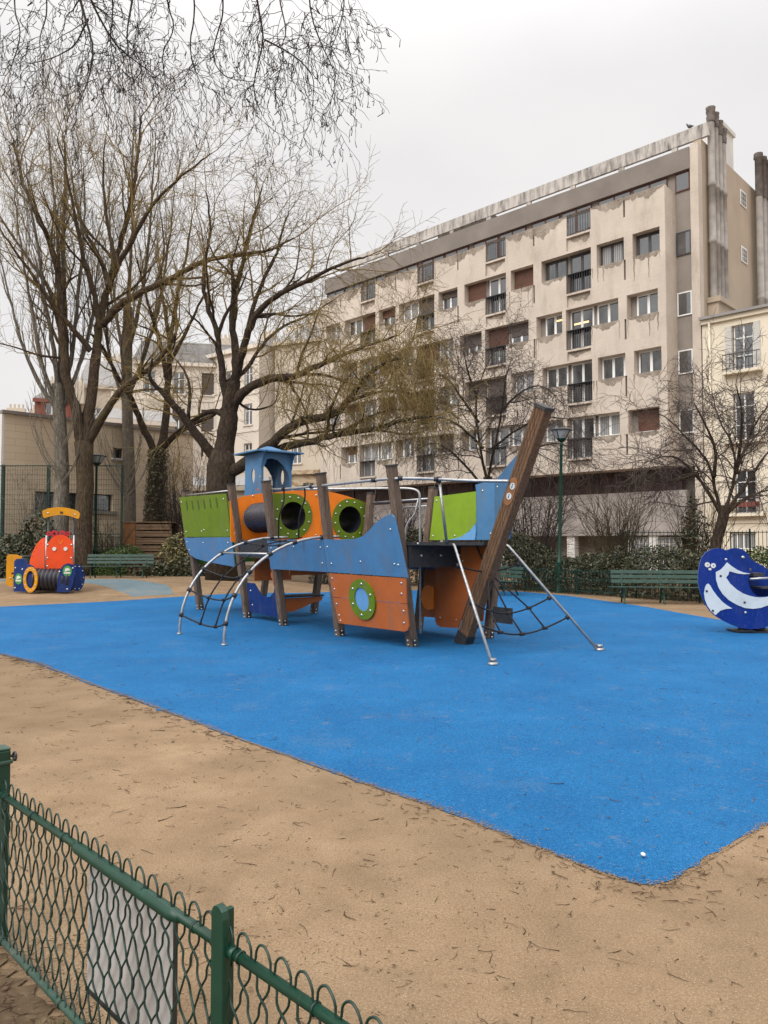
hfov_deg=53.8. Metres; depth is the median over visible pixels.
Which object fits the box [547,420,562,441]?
window
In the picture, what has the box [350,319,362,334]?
window
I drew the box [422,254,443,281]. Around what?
top window
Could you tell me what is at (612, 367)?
window
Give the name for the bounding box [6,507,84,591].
play train
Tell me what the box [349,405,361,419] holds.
window
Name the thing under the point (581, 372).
french window
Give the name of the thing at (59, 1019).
grass tuft
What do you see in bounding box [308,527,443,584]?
hedge
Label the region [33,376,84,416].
red brick house
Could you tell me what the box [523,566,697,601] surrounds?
iron railing
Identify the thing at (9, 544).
shrub
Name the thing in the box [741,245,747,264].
vent window
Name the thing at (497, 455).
french window
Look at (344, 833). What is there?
ground
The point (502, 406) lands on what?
bare tree
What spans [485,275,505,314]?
french window
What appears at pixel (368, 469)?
french window
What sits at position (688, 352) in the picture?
strip window
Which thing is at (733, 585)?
spring seesaw
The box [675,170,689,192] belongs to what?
top window
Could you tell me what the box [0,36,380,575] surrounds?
bare tree
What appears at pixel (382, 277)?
top window
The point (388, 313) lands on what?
window
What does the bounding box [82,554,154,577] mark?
park bench
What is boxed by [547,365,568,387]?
window
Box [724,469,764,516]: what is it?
window
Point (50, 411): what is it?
window
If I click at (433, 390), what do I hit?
french window
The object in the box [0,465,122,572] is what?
fence
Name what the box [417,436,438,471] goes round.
french window
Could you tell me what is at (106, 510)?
strip window
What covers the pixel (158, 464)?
bare tree
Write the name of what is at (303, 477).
rubble stone house
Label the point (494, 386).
french window
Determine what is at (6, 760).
gate post
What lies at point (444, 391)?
window
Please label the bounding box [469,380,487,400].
window
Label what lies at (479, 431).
window
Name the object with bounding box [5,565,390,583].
planting soil
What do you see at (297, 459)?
window
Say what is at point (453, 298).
window
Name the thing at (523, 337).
window
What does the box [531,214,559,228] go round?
top window
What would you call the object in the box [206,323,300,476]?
white apartment house
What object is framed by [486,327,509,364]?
french window
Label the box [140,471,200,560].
bare shrub
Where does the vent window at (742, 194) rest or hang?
in the concrete apartment block
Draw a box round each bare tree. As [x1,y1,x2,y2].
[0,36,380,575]
[21,140,263,558]
[79,106,510,580]
[364,278,624,541]
[572,307,767,549]
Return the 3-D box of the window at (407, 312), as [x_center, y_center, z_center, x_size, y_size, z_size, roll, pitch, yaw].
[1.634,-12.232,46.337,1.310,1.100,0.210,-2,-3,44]
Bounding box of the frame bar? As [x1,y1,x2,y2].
[0,791,5,934]
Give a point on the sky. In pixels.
(488, 102)
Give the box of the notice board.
[85,865,177,1023]
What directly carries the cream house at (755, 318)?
on the ground
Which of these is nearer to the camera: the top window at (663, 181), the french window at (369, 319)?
the top window at (663, 181)
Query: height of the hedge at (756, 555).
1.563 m
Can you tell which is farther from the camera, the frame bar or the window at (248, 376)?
the window at (248, 376)
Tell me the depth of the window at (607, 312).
37.21 m
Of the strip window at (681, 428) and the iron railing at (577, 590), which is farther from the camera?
the strip window at (681, 428)
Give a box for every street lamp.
[92,454,106,573]
[551,427,572,592]
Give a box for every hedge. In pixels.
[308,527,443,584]
[479,531,640,595]
[616,542,704,601]
[746,546,767,567]
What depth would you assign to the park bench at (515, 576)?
23.07 m
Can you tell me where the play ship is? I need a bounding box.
[177,402,604,664]
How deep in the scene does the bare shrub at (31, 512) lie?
30.32 m
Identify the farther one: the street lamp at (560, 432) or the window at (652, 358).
the window at (652, 358)
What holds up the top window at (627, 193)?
in the concrete apartment block
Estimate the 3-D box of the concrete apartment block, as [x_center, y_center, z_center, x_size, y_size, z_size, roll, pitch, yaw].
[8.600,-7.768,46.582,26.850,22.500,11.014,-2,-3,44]
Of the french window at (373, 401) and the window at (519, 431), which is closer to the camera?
the window at (519, 431)
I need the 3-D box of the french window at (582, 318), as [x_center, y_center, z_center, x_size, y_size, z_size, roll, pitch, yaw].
[9.878,-9.216,38.024,1.360,2.060,0.420,-2,-3,44]
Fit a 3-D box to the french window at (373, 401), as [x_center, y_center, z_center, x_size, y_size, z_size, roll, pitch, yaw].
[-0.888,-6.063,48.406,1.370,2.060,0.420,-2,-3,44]
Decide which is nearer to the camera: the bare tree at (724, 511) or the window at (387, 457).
the bare tree at (724, 511)
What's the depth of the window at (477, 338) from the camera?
42.76 m
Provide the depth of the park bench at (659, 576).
20.12 m
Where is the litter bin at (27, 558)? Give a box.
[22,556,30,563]
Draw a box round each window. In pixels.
[31,491,116,513]
[45,403,52,414]
[94,408,101,419]
[111,448,122,460]
[142,371,156,393]
[171,372,184,395]
[173,409,184,429]
[201,410,214,432]
[202,373,214,396]
[242,404,252,426]
[245,443,251,451]
[246,367,251,384]
[293,447,301,464]
[327,289,344,297]
[331,325,339,340]
[345,282,362,290]
[348,447,356,462]
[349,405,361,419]
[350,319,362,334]
[360,360,378,388]
[360,444,378,476]
[361,314,374,344]
[361,401,374,433]
[367,274,385,298]
[381,443,391,459]
[383,308,394,324]
[397,263,417,273]
[401,440,413,457]
[404,301,418,320]
[417,297,433,332]
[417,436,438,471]
[419,344,437,375]
[421,390,434,424]
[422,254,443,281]
[439,434,453,453]
[440,340,452,358]
[443,290,457,308]
[443,386,457,403]
[445,246,468,257]
[468,333,481,352]
[469,281,487,302]
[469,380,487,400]
[469,431,481,449]
[473,236,498,260]
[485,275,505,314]
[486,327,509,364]
[486,377,506,415]
[486,427,510,465]
[499,226,525,256]
[512,322,528,342]
[513,425,526,445]
[515,267,532,289]
[516,372,533,392]
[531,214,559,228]
[546,257,567,280]
[546,314,561,335]
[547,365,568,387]
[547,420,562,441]
[561,204,591,234]
[566,250,590,293]
[567,306,594,349]
[568,361,592,403]
[568,416,595,458]
[597,300,618,324]
[597,413,619,436]
[598,190,630,205]
[601,240,623,265]
[602,355,625,378]
[632,177,667,193]
[637,230,659,255]
[637,291,657,315]
[638,408,659,431]
[639,348,661,372]
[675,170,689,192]
[676,229,690,256]
[677,290,691,316]
[678,348,692,374]
[679,408,693,433]
[721,320,762,375]
[723,392,763,444]
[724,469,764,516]
[731,533,755,548]
[740,189,746,208]
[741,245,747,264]
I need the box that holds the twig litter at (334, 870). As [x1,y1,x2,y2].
[0,632,767,1023]
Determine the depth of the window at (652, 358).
35.58 m
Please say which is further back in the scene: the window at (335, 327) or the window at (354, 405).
the window at (335, 327)
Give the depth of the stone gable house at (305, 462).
56.60 m
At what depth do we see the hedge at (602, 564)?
24.61 m
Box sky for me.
[0,0,767,411]
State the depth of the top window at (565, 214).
39.32 m
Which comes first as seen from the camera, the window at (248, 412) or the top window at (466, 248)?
the top window at (466, 248)
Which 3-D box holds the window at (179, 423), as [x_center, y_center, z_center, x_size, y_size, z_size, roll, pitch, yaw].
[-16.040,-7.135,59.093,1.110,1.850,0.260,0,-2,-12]
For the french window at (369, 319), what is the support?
in the concrete apartment block
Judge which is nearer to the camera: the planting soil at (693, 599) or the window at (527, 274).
the planting soil at (693, 599)
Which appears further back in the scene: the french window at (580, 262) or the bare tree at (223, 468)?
the french window at (580, 262)
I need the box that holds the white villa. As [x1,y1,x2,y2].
[95,391,176,429]
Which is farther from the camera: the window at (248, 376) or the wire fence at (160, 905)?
the window at (248, 376)
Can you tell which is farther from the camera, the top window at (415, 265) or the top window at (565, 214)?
the top window at (415, 265)
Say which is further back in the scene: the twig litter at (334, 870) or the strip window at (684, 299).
the strip window at (684, 299)
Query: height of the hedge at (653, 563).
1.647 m
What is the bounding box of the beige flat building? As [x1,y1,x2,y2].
[0,409,192,565]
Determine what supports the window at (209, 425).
in the white apartment house at (203, 366)
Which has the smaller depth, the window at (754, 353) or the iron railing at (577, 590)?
the iron railing at (577, 590)
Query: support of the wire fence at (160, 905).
on the ground
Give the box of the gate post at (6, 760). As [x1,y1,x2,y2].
[0,744,16,936]
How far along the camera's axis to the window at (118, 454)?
35.33 m
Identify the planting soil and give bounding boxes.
[0,953,63,1023]
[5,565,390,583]
[499,580,702,600]
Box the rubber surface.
[0,590,767,884]
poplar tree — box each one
[0,46,122,537]
[85,16,193,565]
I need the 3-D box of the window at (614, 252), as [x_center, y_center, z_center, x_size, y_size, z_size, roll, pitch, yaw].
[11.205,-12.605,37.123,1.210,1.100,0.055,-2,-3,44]
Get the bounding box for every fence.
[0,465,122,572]
[0,780,211,1023]
[229,925,381,1023]
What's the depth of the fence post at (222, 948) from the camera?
1.87 m
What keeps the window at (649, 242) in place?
in the concrete apartment block
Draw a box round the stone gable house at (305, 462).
[272,315,320,483]
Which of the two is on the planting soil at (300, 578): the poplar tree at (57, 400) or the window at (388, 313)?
the poplar tree at (57, 400)
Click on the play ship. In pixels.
(280, 533)
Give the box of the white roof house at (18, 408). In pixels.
[6,404,34,412]
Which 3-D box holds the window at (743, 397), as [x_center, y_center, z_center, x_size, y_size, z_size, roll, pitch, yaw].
[15.769,-4.133,33.193,1.620,2.250,0.550,-2,-3,44]
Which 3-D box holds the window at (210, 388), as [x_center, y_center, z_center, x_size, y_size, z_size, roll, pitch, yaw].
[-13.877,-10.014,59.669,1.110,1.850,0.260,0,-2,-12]
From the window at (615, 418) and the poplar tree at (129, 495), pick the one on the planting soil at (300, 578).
the poplar tree at (129, 495)
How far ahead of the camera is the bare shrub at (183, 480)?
36.14 m
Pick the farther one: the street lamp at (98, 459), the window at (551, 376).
the window at (551, 376)
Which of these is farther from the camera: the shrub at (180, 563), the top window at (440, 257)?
the top window at (440, 257)
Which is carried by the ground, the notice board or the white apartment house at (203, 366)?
the white apartment house at (203, 366)
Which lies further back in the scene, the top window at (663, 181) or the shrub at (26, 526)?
the top window at (663, 181)
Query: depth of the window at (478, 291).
42.77 m
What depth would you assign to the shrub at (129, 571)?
29.96 m
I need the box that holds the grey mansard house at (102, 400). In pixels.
[79,354,133,419]
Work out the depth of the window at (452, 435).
44.05 m
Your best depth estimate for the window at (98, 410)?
67.02 m
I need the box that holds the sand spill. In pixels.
[1,653,767,885]
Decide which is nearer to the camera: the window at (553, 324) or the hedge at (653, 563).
the hedge at (653, 563)
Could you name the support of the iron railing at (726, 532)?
on the planting soil at (693, 599)
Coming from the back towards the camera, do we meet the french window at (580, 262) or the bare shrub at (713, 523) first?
the french window at (580, 262)
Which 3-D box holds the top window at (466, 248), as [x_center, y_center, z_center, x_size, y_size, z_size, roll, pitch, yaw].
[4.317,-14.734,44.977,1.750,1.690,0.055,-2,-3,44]
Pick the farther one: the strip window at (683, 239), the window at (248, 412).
the window at (248, 412)
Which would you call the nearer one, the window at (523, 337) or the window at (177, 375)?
the window at (523, 337)
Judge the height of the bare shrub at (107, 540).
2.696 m
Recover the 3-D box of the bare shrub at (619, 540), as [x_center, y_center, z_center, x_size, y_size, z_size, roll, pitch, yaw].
[7.678,0.552,25.689,3.821,4.198,2.642,0,-2,0]
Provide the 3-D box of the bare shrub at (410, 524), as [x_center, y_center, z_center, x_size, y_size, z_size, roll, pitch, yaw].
[0.145,0.595,29.918,5.014,4.460,3.268,0,-2,0]
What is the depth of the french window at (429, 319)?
45.31 m
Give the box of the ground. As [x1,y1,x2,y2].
[0,569,767,1023]
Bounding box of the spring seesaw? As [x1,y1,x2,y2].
[698,548,767,632]
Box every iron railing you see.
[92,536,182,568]
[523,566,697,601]
[620,529,767,590]
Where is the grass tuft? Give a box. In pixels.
[37,1014,75,1023]
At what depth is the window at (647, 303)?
35.77 m
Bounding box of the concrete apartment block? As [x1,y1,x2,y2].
[320,105,767,574]
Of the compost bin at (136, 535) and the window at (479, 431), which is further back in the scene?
the window at (479, 431)
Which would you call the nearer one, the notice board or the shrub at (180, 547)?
the notice board
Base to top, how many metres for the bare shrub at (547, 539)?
4.931 m
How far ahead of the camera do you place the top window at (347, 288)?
51.19 m
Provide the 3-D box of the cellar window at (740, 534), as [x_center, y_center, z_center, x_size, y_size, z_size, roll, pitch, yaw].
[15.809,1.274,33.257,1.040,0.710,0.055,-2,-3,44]
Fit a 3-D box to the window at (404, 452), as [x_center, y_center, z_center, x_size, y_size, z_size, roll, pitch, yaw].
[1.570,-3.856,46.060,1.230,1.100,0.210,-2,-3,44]
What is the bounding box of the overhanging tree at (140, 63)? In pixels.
[0,0,400,213]
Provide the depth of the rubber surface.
7.57 m
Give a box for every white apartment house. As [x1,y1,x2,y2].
[132,333,230,476]
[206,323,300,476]
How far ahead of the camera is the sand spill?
4.39 m
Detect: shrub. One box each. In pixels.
[0,462,51,542]
[0,531,57,577]
[11,507,58,555]
[92,513,135,571]
[92,543,145,575]
[124,553,152,575]
[133,560,184,575]
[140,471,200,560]
[141,422,241,555]
[155,531,203,574]
[165,557,205,576]
[343,472,427,577]
[494,458,596,586]
[558,468,671,589]
[648,482,744,590]
[678,496,710,592]
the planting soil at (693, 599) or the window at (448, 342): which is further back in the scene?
the window at (448, 342)
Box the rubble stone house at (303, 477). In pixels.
[292,469,335,492]
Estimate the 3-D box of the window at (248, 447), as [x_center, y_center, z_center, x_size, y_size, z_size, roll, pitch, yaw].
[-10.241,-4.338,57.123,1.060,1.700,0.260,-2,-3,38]
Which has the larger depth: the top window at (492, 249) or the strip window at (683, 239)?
the top window at (492, 249)
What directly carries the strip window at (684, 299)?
in the concrete apartment block
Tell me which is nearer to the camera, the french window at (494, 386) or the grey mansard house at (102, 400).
the french window at (494, 386)
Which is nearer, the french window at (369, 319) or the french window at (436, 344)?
the french window at (436, 344)
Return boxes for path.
[0,579,173,596]
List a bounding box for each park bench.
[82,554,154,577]
[499,566,523,595]
[609,569,704,604]
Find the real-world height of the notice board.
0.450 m
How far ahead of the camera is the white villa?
52.16 m
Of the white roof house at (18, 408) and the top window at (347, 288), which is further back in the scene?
the white roof house at (18, 408)
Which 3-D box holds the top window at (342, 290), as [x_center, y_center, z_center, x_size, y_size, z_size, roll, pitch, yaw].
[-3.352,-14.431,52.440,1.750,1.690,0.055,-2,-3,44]
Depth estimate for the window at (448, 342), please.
44.27 m
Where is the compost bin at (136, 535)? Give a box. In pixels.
[122,522,177,561]
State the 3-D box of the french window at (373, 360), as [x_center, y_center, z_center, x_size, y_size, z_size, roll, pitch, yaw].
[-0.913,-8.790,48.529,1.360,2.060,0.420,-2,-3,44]
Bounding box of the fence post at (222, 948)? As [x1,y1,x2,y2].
[209,903,240,1023]
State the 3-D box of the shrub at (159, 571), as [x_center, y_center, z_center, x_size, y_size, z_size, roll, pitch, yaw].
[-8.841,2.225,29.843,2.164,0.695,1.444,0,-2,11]
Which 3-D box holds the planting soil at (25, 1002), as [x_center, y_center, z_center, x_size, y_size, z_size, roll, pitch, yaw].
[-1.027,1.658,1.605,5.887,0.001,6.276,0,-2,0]
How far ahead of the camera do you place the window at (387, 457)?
47.55 m
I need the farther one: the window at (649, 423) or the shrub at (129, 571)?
the window at (649, 423)
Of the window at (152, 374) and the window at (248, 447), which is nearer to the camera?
the window at (248, 447)
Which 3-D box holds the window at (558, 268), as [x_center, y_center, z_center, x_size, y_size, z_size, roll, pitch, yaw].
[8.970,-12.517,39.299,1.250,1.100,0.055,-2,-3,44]
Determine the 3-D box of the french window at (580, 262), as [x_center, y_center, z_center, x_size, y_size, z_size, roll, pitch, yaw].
[9.903,-12.085,38.116,1.370,2.060,0.420,-2,-3,44]
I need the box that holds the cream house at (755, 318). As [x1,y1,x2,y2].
[698,303,767,567]
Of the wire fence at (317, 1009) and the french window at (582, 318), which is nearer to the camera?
the wire fence at (317, 1009)
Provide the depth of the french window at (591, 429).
37.83 m
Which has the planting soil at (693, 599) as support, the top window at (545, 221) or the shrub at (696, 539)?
the shrub at (696, 539)
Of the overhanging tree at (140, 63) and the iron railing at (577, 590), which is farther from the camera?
the iron railing at (577, 590)
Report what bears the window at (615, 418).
in the concrete apartment block
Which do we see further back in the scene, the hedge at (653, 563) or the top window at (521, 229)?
the top window at (521, 229)
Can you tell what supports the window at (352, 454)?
in the concrete apartment block

